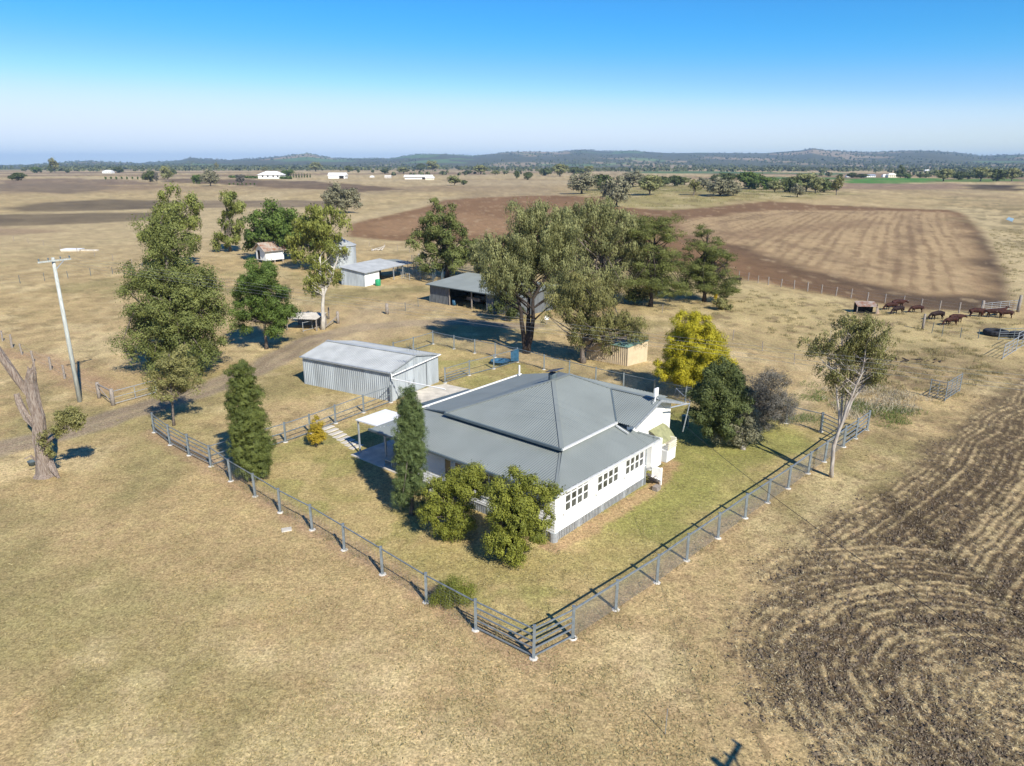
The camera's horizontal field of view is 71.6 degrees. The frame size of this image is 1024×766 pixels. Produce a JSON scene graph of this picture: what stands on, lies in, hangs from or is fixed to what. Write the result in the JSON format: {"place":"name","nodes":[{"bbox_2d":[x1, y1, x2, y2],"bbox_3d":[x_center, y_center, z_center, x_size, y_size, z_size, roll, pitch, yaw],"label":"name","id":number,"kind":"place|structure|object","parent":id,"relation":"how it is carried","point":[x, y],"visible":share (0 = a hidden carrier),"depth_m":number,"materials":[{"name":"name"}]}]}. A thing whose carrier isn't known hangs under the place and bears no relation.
{"place":"outdoors","nodes":[
{"label":"outdoors","id":0,"kind":"place"},
{"bbox_2d":[0,343,318,455],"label":"dirt track","id":1,"kind":"structure","parent":0,"point":[274,358],"depth_m":61.45,"materials":[{"name":"beige soil"}]},
{"bbox_2d":[0,178,405,235],"bbox_3d":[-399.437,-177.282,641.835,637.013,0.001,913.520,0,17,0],"label":"distant tilled fields","id":2,"kind":"structure","parent":0,"point":[67,185],"depth_m":384.49,"materials":[{"name":"brown soil"}]},
{"bbox_2d":[0,165,1023,765],"bbox_3d":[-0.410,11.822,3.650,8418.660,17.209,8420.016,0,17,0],"label":"ground","id":3,"kind":"structure","parent":0,"point":[30,315],"depth_m":39.75,"materials":[{"name":"beige plant"}]},
{"bbox_2d":[0,347,87,479],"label":"dead gum tree","id":4,"kind":"object","parent":3,"relation":"on","point":[73,418],"visible":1,"depth_m":46.21,"materials":[{"name":"grey wood"}]},
{"bbox_2d":[0,331,95,391],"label":"wire fence","id":5,"kind":"object","parent":3,"relation":"on","point":[48,361],"visible":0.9,"depth_m":74.41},
{"bbox_2d":[37,255,82,401],"bbox_3d":[-37.976,-4.290,60.576,0.460,12.850,2.700,9,19,26],"label":"power pole","id":6,"kind":"object","parent":3,"relation":"on","point":[72,362],"visible":0.94,"depth_m":60.35,"materials":[{"name":"wood"}]},
{"bbox_2d":[44,260,1019,389],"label":"overhead wire","id":7,"kind":"object","parent":6,"relation":"attached to","point":[584,337],"visible":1,"depth_m":36.07,"materials":[{"name":"black metal"}]},
{"bbox_2d":[48,258,1023,385],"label":"overhead wire","id":8,"kind":"object","parent":6,"relation":"attached to","point":[589,334],"visible":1,"depth_m":36.50,"materials":[{"name":"black metal"}]},
{"bbox_2d":[69,258,1023,379],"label":"overhead wire","id":9,"kind":"object","parent":6,"relation":"attached to","point":[594,330],"visible":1,"depth_m":37.37,"materials":[{"name":"black metal"}]},
{"bbox_2d":[78,257,1017,374],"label":"overhead wire","id":10,"kind":"object","parent":6,"relation":"attached to","point":[588,326],"visible":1,"depth_m":38.65,"materials":[{"name":"black metal"}]},
{"bbox_2d":[159,165,173,181],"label":"paddock tree","id":11,"kind":"object","parent":3,"relation":"on","point":[167,172],"visible":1,"depth_m":816.40,"materials":[{"name":"green plant"}]},
{"bbox_2d":[136,180,204,261],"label":"willowy tree","id":12,"kind":"object","parent":3,"relation":"on","point":[190,222],"visible":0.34,"depth_m":140.45,"materials":[{"name":"green plant"}]},
{"bbox_2d":[103,198,240,378],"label":"silky oak tree","id":13,"kind":"object","parent":3,"relation":"on","point":[170,312],"visible":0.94,"depth_m":67.26,"materials":[{"name":"green plant"}]},
{"bbox_2d":[141,342,206,425],"bbox_3d":[-26.431,0.245,55.761,3.589,6.847,4.259,16,23,42],"label":"gum sapling","id":14,"kind":"object","parent":3,"relation":"on","point":[181,385],"visible":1,"depth_m":55.20,"materials":[{"name":"green plant"}]},
{"bbox_2d":[151,412,208,462],"bbox_3d":[-24.553,4.067,51.926,9.759,1.686,0.582,16,23,41],"label":"end rail panel","id":15,"kind":"object","parent":3,"relation":"on","point":[167,427],"visible":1,"depth_m":51.87,"materials":[{"name":"metal"}]},
{"bbox_2d":[199,168,220,185],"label":"paddock tree","id":16,"kind":"object","parent":3,"relation":"on","point":[207,176],"visible":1,"depth_m":662.18,"materials":[{"name":"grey plant"}]},
{"bbox_2d":[209,189,246,251],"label":"willowy tree","id":17,"kind":"object","parent":3,"relation":"on","point":[228,224],"visible":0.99,"depth_m":166.82,"materials":[{"name":"green plant"}]},
{"bbox_2d":[226,256,303,348],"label":"kurrajong tree","id":18,"kind":"object","parent":3,"relation":"on","point":[273,313],"visible":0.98,"depth_m":77.70,"materials":[{"name":"green plant"}]},
{"bbox_2d":[252,241,286,262],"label":"old hut","id":19,"kind":"object","parent":3,"relation":"on","point":[269,250],"visible":0.91,"depth_m":149.62,"materials":[{"name":"white paint"}]},
{"bbox_2d":[257,171,285,178],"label":"farmhouse","id":20,"kind":"object","parent":3,"relation":"on","point":[270,175],"visible":0.96,"depth_m":1005.58,"materials":[{"name":"white paint"}]},
{"bbox_2d":[236,197,311,259],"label":"fig tree","id":21,"kind":"object","parent":3,"relation":"on","point":[277,221],"visible":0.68,"depth_m":150.56,"materials":[{"name":"green plant"}]},
{"bbox_2d":[287,312,326,330],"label":"shelter","id":22,"kind":"object","parent":3,"relation":"on","point":[309,316],"visible":0.77,"depth_m":91.35,"materials":[{"name":"metal"}]},
{"bbox_2d":[284,203,352,269],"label":"pepper tree","id":23,"kind":"object","parent":3,"relation":"on","point":[317,231],"visible":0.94,"depth_m":137.66,"materials":[{"name":"green plant"}]},
{"bbox_2d":[302,241,344,329],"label":"white gum tree","id":24,"kind":"object","parent":3,"relation":"on","point":[320,269],"visible":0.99,"depth_m":87.49,"materials":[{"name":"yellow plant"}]},
{"bbox_2d":[319,180,363,212],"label":"grey acacia tree","id":25,"kind":"object","parent":3,"relation":"on","point":[337,195],"visible":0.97,"depth_m":296.81,"materials":[{"name":"green plant"}]},
{"bbox_2d":[327,237,356,268],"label":"grain silo","id":26,"kind":"object","parent":3,"relation":"on","point":[346,259],"visible":0.56,"depth_m":141.47,"materials":[{"name":"metal"}]},
{"bbox_2d":[207,445,479,632],"bbox_3d":[-11.283,7.722,40.177,26.729,1.637,0.616,15,23,41],"label":"steel yard fence","id":27,"kind":"object","parent":3,"relation":"on","point":[382,573],"visible":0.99,"depth_m":38.19,"materials":[{"name":"metal"}]},
{"bbox_2d":[299,340,445,401],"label":"steel garage","id":28,"kind":"structure","parent":3,"relation":"on","point":[356,367],"depth_m":65.02,"materials":[{"name":"metal"}]},
{"bbox_2d":[395,369,410,398],"bbox_3d":[-9.700,0.031,63.410,0.123,2.460,2.300,10,20,29],"label":"door","id":29,"kind":"structure","parent":28,"relation":"in","point":[405,375],"depth_m":63.32,"materials":[{"name":"metal"}]},
{"bbox_2d":[410,362,426,390],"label":"door","id":30,"kind":"structure","parent":28,"relation":"in","point":[419,371],"depth_m":65.42,"materials":[{"name":"metal"}]},
{"bbox_2d":[339,258,414,286],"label":"skillion shed","id":31,"kind":"structure","parent":3,"relation":"on","point":[365,273],"depth_m":122.80,"materials":[{"name":"white paint"}]},
{"bbox_2d":[404,197,477,277],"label":"bunya like tree","id":32,"kind":"object","parent":3,"relation":"on","point":[452,257],"visible":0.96,"depth_m":127.21,"materials":[{"name":"green plant"}]},
{"bbox_2d":[414,384,471,408],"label":"concrete apron","id":33,"kind":"object","parent":3,"relation":"on","point":[427,394],"visible":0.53,"depth_m":65.05,"materials":[{"name":"beige concrete"}]},
{"bbox_2d":[466,242,488,273],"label":"tree","id":34,"kind":"object","parent":3,"relation":"on","point":[472,258],"visible":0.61,"depth_m":112.69,"materials":[{"name":"green plant"}]},
{"bbox_2d":[425,272,556,316],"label":"machinery shed","id":35,"kind":"structure","parent":3,"relation":"on","point":[443,291],"depth_m":105.49,"materials":[{"name":"grey metal"}]},
{"bbox_2d":[457,301,530,320],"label":"track weeds","id":36,"kind":"object","parent":3,"relation":"on","point":[482,306],"visible":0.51,"depth_m":103.07,"materials":[{"name":"green plant"}]},
{"bbox_2d":[488,289,526,320],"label":"understorey tree","id":37,"kind":"object","parent":3,"relation":"on","point":[511,314],"visible":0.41,"depth_m":93.54,"materials":[{"name":"green plant"}]},
{"bbox_2d":[476,601,575,660],"bbox_3d":[0.544,10.665,30.547,4.539,1.697,1.912,2,17,5],"label":"corner rail panel","id":38,"kind":"object","parent":3,"relation":"on","point":[533,656],"visible":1,"depth_m":30.51,"materials":[{"name":"metal"}]},
{"bbox_2d":[474,197,587,353],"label":"eucalypt tree","id":39,"kind":"object","parent":3,"relation":"on","point":[521,255],"visible":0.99,"depth_m":74.22,"materials":[{"name":"green plant"}]},
{"bbox_2d":[552,163,569,175],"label":"paddock tree","id":40,"kind":"object","parent":3,"relation":"on","point":[559,168],"visible":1,"depth_m":1177.89,"materials":[{"name":"green plant"}]},
{"bbox_2d":[567,172,598,193],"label":"paddock tree","id":41,"kind":"object","parent":3,"relation":"on","point":[586,181],"visible":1,"depth_m":463.69,"materials":[{"name":"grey plant"}]},
{"bbox_2d":[540,270,649,363],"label":"eucalypt tree","id":42,"kind":"object","parent":3,"relation":"on","point":[577,296],"visible":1,"depth_m":72.52,"materials":[{"name":"green plant"}]},
{"bbox_2d":[591,174,615,189],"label":"paddock tree","id":43,"kind":"object","parent":3,"relation":"on","point":[601,178],"visible":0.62,"depth_m":550.95,"materials":[{"name":"green plant"}]},
{"bbox_2d":[551,195,657,303],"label":"eucalypt tree","id":44,"kind":"object","parent":3,"relation":"on","point":[605,251],"visible":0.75,"depth_m":101.35,"materials":[{"name":"green plant"}]},
{"bbox_2d":[586,336,648,365],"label":"tan garden shed","id":45,"kind":"structure","parent":3,"relation":"on","point":[627,354],"depth_m":74.14,"materials":[{"name":"metal"}]},
{"bbox_2d":[619,170,644,186],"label":"paddock tree","id":46,"kind":"object","parent":3,"relation":"on","point":[634,177],"visible":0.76,"depth_m":637.90,"materials":[{"name":"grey plant"}]},
{"bbox_2d":[623,285,649,302],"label":"understorey tree","id":47,"kind":"object","parent":3,"relation":"on","point":[632,294],"visible":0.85,"depth_m":105.14,"materials":[{"name":"green plant"}]},
{"bbox_2d":[637,174,665,194],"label":"paddock tree","id":48,"kind":"object","parent":3,"relation":"on","point":[651,183],"visible":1,"depth_m":417.36,"materials":[{"name":"green plant"}]},
{"bbox_2d":[619,213,696,306],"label":"pine tree","id":49,"kind":"object","parent":3,"relation":"on","point":[661,266],"visible":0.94,"depth_m":101.09,"materials":[{"name":"green plant"}]},
{"bbox_2d":[650,309,738,387],"bbox_3d":[16.174,-2.523,62.513,7.799,8.148,5.692,0,17,0],"label":"golden wattle tree","id":50,"kind":"object","parent":3,"relation":"on","point":[684,366],"visible":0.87,"depth_m":61.38,"materials":[{"name":"yellow plant"}]},
{"bbox_2d":[580,185,830,207],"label":"knoll tussocks","id":51,"kind":"object","parent":3,"relation":"on","point":[663,190],"visible":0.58,"depth_m":450.93,"materials":[{"name":"green plant"}]},
{"bbox_2d":[671,223,743,301],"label":"pine tree","id":52,"kind":"object","parent":3,"relation":"on","point":[702,270],"visible":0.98,"depth_m":105.02,"materials":[{"name":"green plant"}]},
{"bbox_2d":[570,427,846,639],"bbox_3d":[13.662,7.282,41.601,0.601,1.637,31.456,16,23,42],"label":"steel yard fence","id":53,"kind":"object","parent":3,"relation":"on","point":[717,537],"visible":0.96,"depth_m":38.68,"materials":[{"name":"metal"}]},
{"bbox_2d":[704,176,737,195],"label":"paddock tree","id":54,"kind":"object","parent":3,"relation":"on","point":[725,188],"visible":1,"depth_m":402.11,"materials":[{"name":"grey plant"}]},
{"bbox_2d":[712,296,733,310],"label":"bush","id":55,"kind":"object","parent":3,"relation":"on","point":[721,303],"visible":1,"depth_m":101.19,"materials":[{"name":"green plant"}]},
{"bbox_2d":[709,172,737,181],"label":"paddock tree","id":56,"kind":"object","parent":3,"relation":"on","point":[725,176],"visible":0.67,"depth_m":753.92,"materials":[{"name":"green plant"}]},
{"bbox_2d":[733,170,766,188],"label":"paddock tree","id":57,"kind":"object","parent":3,"relation":"on","point":[746,178],"visible":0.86,"depth_m":585.78,"materials":[{"name":"green plant"}]},
{"bbox_2d":[752,175,778,189],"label":"paddock tree","id":58,"kind":"object","parent":3,"relation":"on","point":[761,180],"visible":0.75,"depth_m":571.00,"materials":[{"name":"green plant"}]},
{"bbox_2d":[767,180,784,191],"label":"paddock tree","id":59,"kind":"object","parent":3,"relation":"on","point":[774,185],"visible":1,"depth_m":499.96,"materials":[{"name":"green plant"}]},
{"bbox_2d":[779,177,803,191],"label":"paddock tree","id":60,"kind":"object","parent":3,"relation":"on","point":[789,182],"visible":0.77,"depth_m":506.19,"materials":[{"name":"green plant"}]},
{"bbox_2d":[789,183,805,196],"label":"paddock tree","id":61,"kind":"object","parent":3,"relation":"on","point":[796,189],"visible":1,"depth_m":404.81,"materials":[{"name":"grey plant"}]},
{"bbox_2d":[790,172,817,191],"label":"paddock tree","id":62,"kind":"object","parent":3,"relation":"on","point":[805,178],"visible":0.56,"depth_m":524.35,"materials":[{"name":"green plant"}]},
{"bbox_2d":[807,176,825,192],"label":"paddock tree","id":63,"kind":"object","parent":3,"relation":"on","point":[814,184],"visible":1,"depth_m":476.75,"materials":[{"name":"green plant"}]},
{"bbox_2d":[816,178,841,191],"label":"paddock tree","id":64,"kind":"object","parent":3,"relation":"on","point":[826,184],"visible":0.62,"depth_m":512.12,"materials":[{"name":"green plant"}]},
{"bbox_2d":[638,229,1023,404],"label":"dry tussocks","id":65,"kind":"object","parent":3,"relation":"on","point":[939,350],"visible":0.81,"depth_m":80.68,"materials":[{"name":"beige plant"}]},
{"bbox_2d":[831,175,844,194],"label":"paddock tree","id":66,"kind":"object","parent":3,"relation":"on","point":[835,183],"visible":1,"depth_m":453.36,"materials":[{"name":"green plant"}]},
{"bbox_2d":[766,380,927,428],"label":"green weeds","id":67,"kind":"object","parent":3,"relation":"on","point":[897,411],"visible":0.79,"depth_m":59.58,"materials":[{"name":"plant"}]},
{"bbox_2d":[797,309,900,477],"bbox_3d":[21.393,0.903,45.766,6.507,11.507,3.668,0,17,0],"label":"red gum tree","id":68,"kind":"object","parent":3,"relation":"on","point":[859,336],"visible":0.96,"depth_m":44.70,"materials":[{"name":"green plant"}]},
{"bbox_2d":[844,410,870,446],"bbox_3d":[26.217,3.456,53.888,0.422,1.696,5.161,16,23,42],"label":"rail panel","id":69,"kind":"object","parent":3,"relation":"on","point":[857,425],"visible":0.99,"depth_m":53.95,"materials":[{"name":"metal"}]},
{"bbox_2d":[739,271,982,312],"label":"wire fence","id":70,"kind":"object","parent":3,"relation":"on","point":[868,295],"visible":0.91,"depth_m":110.20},
{"bbox_2d":[853,301,878,313],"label":"feed shelter","id":71,"kind":"object","parent":3,"relation":"on","point":[864,306],"visible":1,"depth_m":99.78,"materials":[{"name":"metal"}]},
{"bbox_2d":[821,383,934,419],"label":"pale reeds","id":72,"kind":"object","parent":3,"relation":"on","point":[896,400],"visible":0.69,"depth_m":62.36,"materials":[{"name":"beige plant"}]},
{"bbox_2d":[934,168,953,180],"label":"paddock tree","id":73,"kind":"object","parent":3,"relation":"on","point":[945,173],"visible":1,"depth_m":847.09,"materials":[{"name":"green plant"}]},
{"bbox_2d":[944,373,962,400],"bbox_3d":[39.670,0.332,63.690,4.177,1.780,0.085,-16,23,-41],"label":"steel hurdle","id":74,"kind":"object","parent":3,"relation":"on","point":[953,386],"visible":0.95,"depth_m":63.58,"materials":[{"name":"grey metal"}]},
{"bbox_2d":[982,328,1008,336],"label":"trough","id":75,"kind":"object","parent":3,"relation":"on","point":[993,332],"visible":0.94,"depth_m":86.03,"materials":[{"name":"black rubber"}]},
{"bbox_2d":[1005,167,1022,180],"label":"paddock tree","id":76,"kind":"object","parent":3,"relation":"on","point":[1014,172],"visible":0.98,"depth_m":847.84,"materials":[{"name":"green plant"}]},
{"bbox_3d":[12.929,11.783,14.290,0.460,9.450,2.700,13,22,36],"label":"service pole","id":77,"kind":"object","parent":3,"relation":"on","visible":0},
{"bbox_2d":[661,404,1023,671],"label":"service cable","id":78,"kind":"object","parent":77,"relation":"attached to","point":[867,564],"visible":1,"depth_m":23.10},
{"bbox_2d":[0,148,1023,167],"bbox_3d":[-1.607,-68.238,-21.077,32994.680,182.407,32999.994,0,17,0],"label":"distant hills","id":79,"kind":"structure","parent":0,"point":[466,160],"depth_m":5268.31,"materials":[{"name":"green plant"}]},
{"bbox_2d":[0,148,1023,177],"bbox_3d":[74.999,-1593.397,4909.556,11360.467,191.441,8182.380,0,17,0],"label":"woodland","id":80,"kind":"object","parent":79,"relation":"on","point":[96,167],"visible":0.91,"depth_m":2945.23,"materials":[{"name":"green plant"}]},
{"bbox_2d":[0,0,1023,164],"label":"sky","id":81,"kind":"structure","parent":0,"point":[135,81],"materials":[{"name":"blue"}]},
{"bbox_2d":[206,344,868,659],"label":"yard lawn","id":82,"kind":"structure","parent":0,"point":[650,505],"depth_m":42.49,"materials":[{"name":"plant"}]},
{"bbox_2d":[222,357,278,482],"bbox_3d":[-16.968,2.504,45.775,3.120,8.426,3.280,-15,23,-41],"label":"conifer hedge tree","id":83,"kind":"object","parent":82,"relation":"on","point":[247,418],"visible":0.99,"depth_m":45.23,"materials":[{"name":"green plant"}]},
{"bbox_2d":[210,385,392,464],"bbox_3d":[-15.468,3.011,55.433,0.783,1.637,17.274,12,21,35],"label":"steel yard fence","id":84,"kind":"object","parent":82,"relation":"on","point":[309,422],"visible":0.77,"depth_m":56.52,"materials":[{"name":"metal"}]},
{"bbox_2d":[306,414,327,446],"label":"golden conifer","id":85,"kind":"object","parent":82,"relation":"on","point":[318,434],"visible":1,"depth_m":51.84,"materials":[{"name":"yellow plant"}]},
{"bbox_2d":[389,383,430,515],"bbox_3d":[-5.955,3.942,41.135,2.758,8.412,1.905,0,17,0],"label":"pencil cypress tree","id":86,"kind":"object","parent":82,"relation":"on","point":[410,458],"visible":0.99,"depth_m":40.77,"materials":[{"name":"green plant"}]},
{"bbox_2d":[413,460,489,544],"bbox_3d":[-3.135,6.547,38.932,4.639,5.033,3.143,0,17,0],"label":"citrus tree","id":87,"kind":"object","parent":82,"relation":"on","point":[455,489],"visible":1,"depth_m":38.36,"materials":[{"name":"green plant"}]},
{"bbox_2d":[425,573,478,609],"bbox_3d":[-2.774,9.871,33.573,2.866,2.197,2.009,0,17,0],"label":"box shrub","id":88,"kind":"object","parent":82,"relation":"on","point":[443,592],"visible":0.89,"depth_m":33.32,"materials":[{"name":"green plant"}]},
{"bbox_2d":[444,349,516,383],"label":"side yard fence","id":89,"kind":"object","parent":82,"relation":"on","point":[469,361],"visible":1,"depth_m":70.10,"materials":[{"name":"metal"}]},
{"bbox_2d":[351,365,689,542],"bbox_3d":[0.477,2.278,48.966,19.750,6.950,16.206,14,22,38],"label":"farmhouse","id":90,"kind":"object","parent":82,"relation":"on","point":[592,445],"visible":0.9,"depth_m":44.66,"materials":[{"name":"white paint"}]},
{"bbox_2d":[564,479,590,514],"bbox_3d":[3.692,6.229,39.915,0.138,1.600,2.540,14,22,38],"label":"window","id":91,"kind":"structure","parent":90,"relation":"in","point":[576,496],"depth_m":39.96,"materials":[{"name":"white paint"}]},
{"bbox_2d":[596,462,620,494],"bbox_3d":[5.762,5.509,42.247,0.138,1.600,2.540,14,22,38],"label":"window","id":92,"kind":"structure","parent":90,"relation":"in","point":[609,478],"depth_m":42.30,"materials":[{"name":"white paint"}]},
{"bbox_2d":[624,449,645,477],"bbox_3d":[7.735,4.823,44.469,0.138,1.600,2.440,14,22,38],"label":"window","id":93,"kind":"structure","parent":90,"relation":"in","point":[635,462],"depth_m":44.53,"materials":[{"name":"white paint"}]},
{"bbox_2d":[478,464,566,568],"bbox_3d":[0.554,6.791,36.246,4.530,5.853,3.079,0,17,0],"label":"citrus tree","id":94,"kind":"object","parent":82,"relation":"on","point":[514,513],"visible":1,"depth_m":35.68,"materials":[{"name":"green plant"}]},
{"bbox_2d":[432,331,822,431],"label":"back yard fence","id":95,"kind":"object","parent":82,"relation":"on","point":[544,363],"visible":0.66,"depth_m":69.14,"materials":[{"name":"metal"}]},
{"bbox_2d":[683,352,758,449],"bbox_3d":[14.951,1.508,50.956,5.270,7.385,3.722,0,17,0],"label":"lilly pilly tree","id":96,"kind":"object","parent":82,"relation":"on","point":[723,383],"visible":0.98,"depth_m":50.18,"materials":[{"name":"green plant"}]},
{"bbox_2d":[709,384,766,448],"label":"grey myrtle tree","id":97,"kind":"object","parent":82,"relation":"on","point":[750,429],"visible":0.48,"depth_m":51.26,"materials":[{"name":"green plant"}]},
{"bbox_2d":[745,366,799,432],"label":"bare shrub tree","id":98,"kind":"object","parent":82,"relation":"on","point":[772,406],"visible":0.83,"depth_m":54.58,"materials":[{"name":"grey plant"}]},
{"bbox_2d":[348,195,1013,310],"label":"fallow field","id":99,"kind":"structure","parent":0,"point":[950,257],"depth_m":191.33,"materials":[{"name":"brown soil"}]},
{"bbox_2d":[600,175,632,206],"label":"paddock tree","id":100,"kind":"object","parent":99,"relation":"on","point":[618,192],"visible":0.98,"depth_m":337.95,"materials":[{"name":"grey plant"}]},
{"bbox_2d":[623,165,1023,190],"bbox_3d":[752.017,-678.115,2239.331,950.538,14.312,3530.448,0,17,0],"label":"distant crop fields","id":101,"kind":"structure","parent":0,"point":[885,182],"depth_m":797.24,"materials":[{"name":"green plant"}]},
{"bbox_2d":[972,166,992,180],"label":"paddock tree","id":102,"kind":"object","parent":101,"relation":"on","point":[981,173],"visible":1,"depth_m":848.08,"materials":[{"name":"green plant"}]},
{"bbox_2d":[987,168,1007,180],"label":"paddock tree","id":103,"kind":"object","parent":101,"relation":"on","point":[997,175],"visible":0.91,"depth_m":847.48,"materials":[{"name":"green plant"}]},
{"bbox_2d":[743,376,1023,765],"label":"ploughed field","id":104,"kind":"structure","parent":0,"point":[1014,393],"depth_m":34.02,"materials":[{"name":"brown soil"}]},
{"bbox_2d":[715,396,1023,765],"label":"soil clods","id":105,"kind":"object","parent":104,"relation":"on","point":[891,712],"visible":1,"depth_m":30.74,"materials":[{"name":"brown soil"}]},
{"bbox_2d":[717,395,1023,765],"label":"straw stubble","id":106,"kind":"object","parent":104,"relation":"on","point":[878,759],"visible":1,"depth_m":29.46,"materials":[{"name":"beige plant"}]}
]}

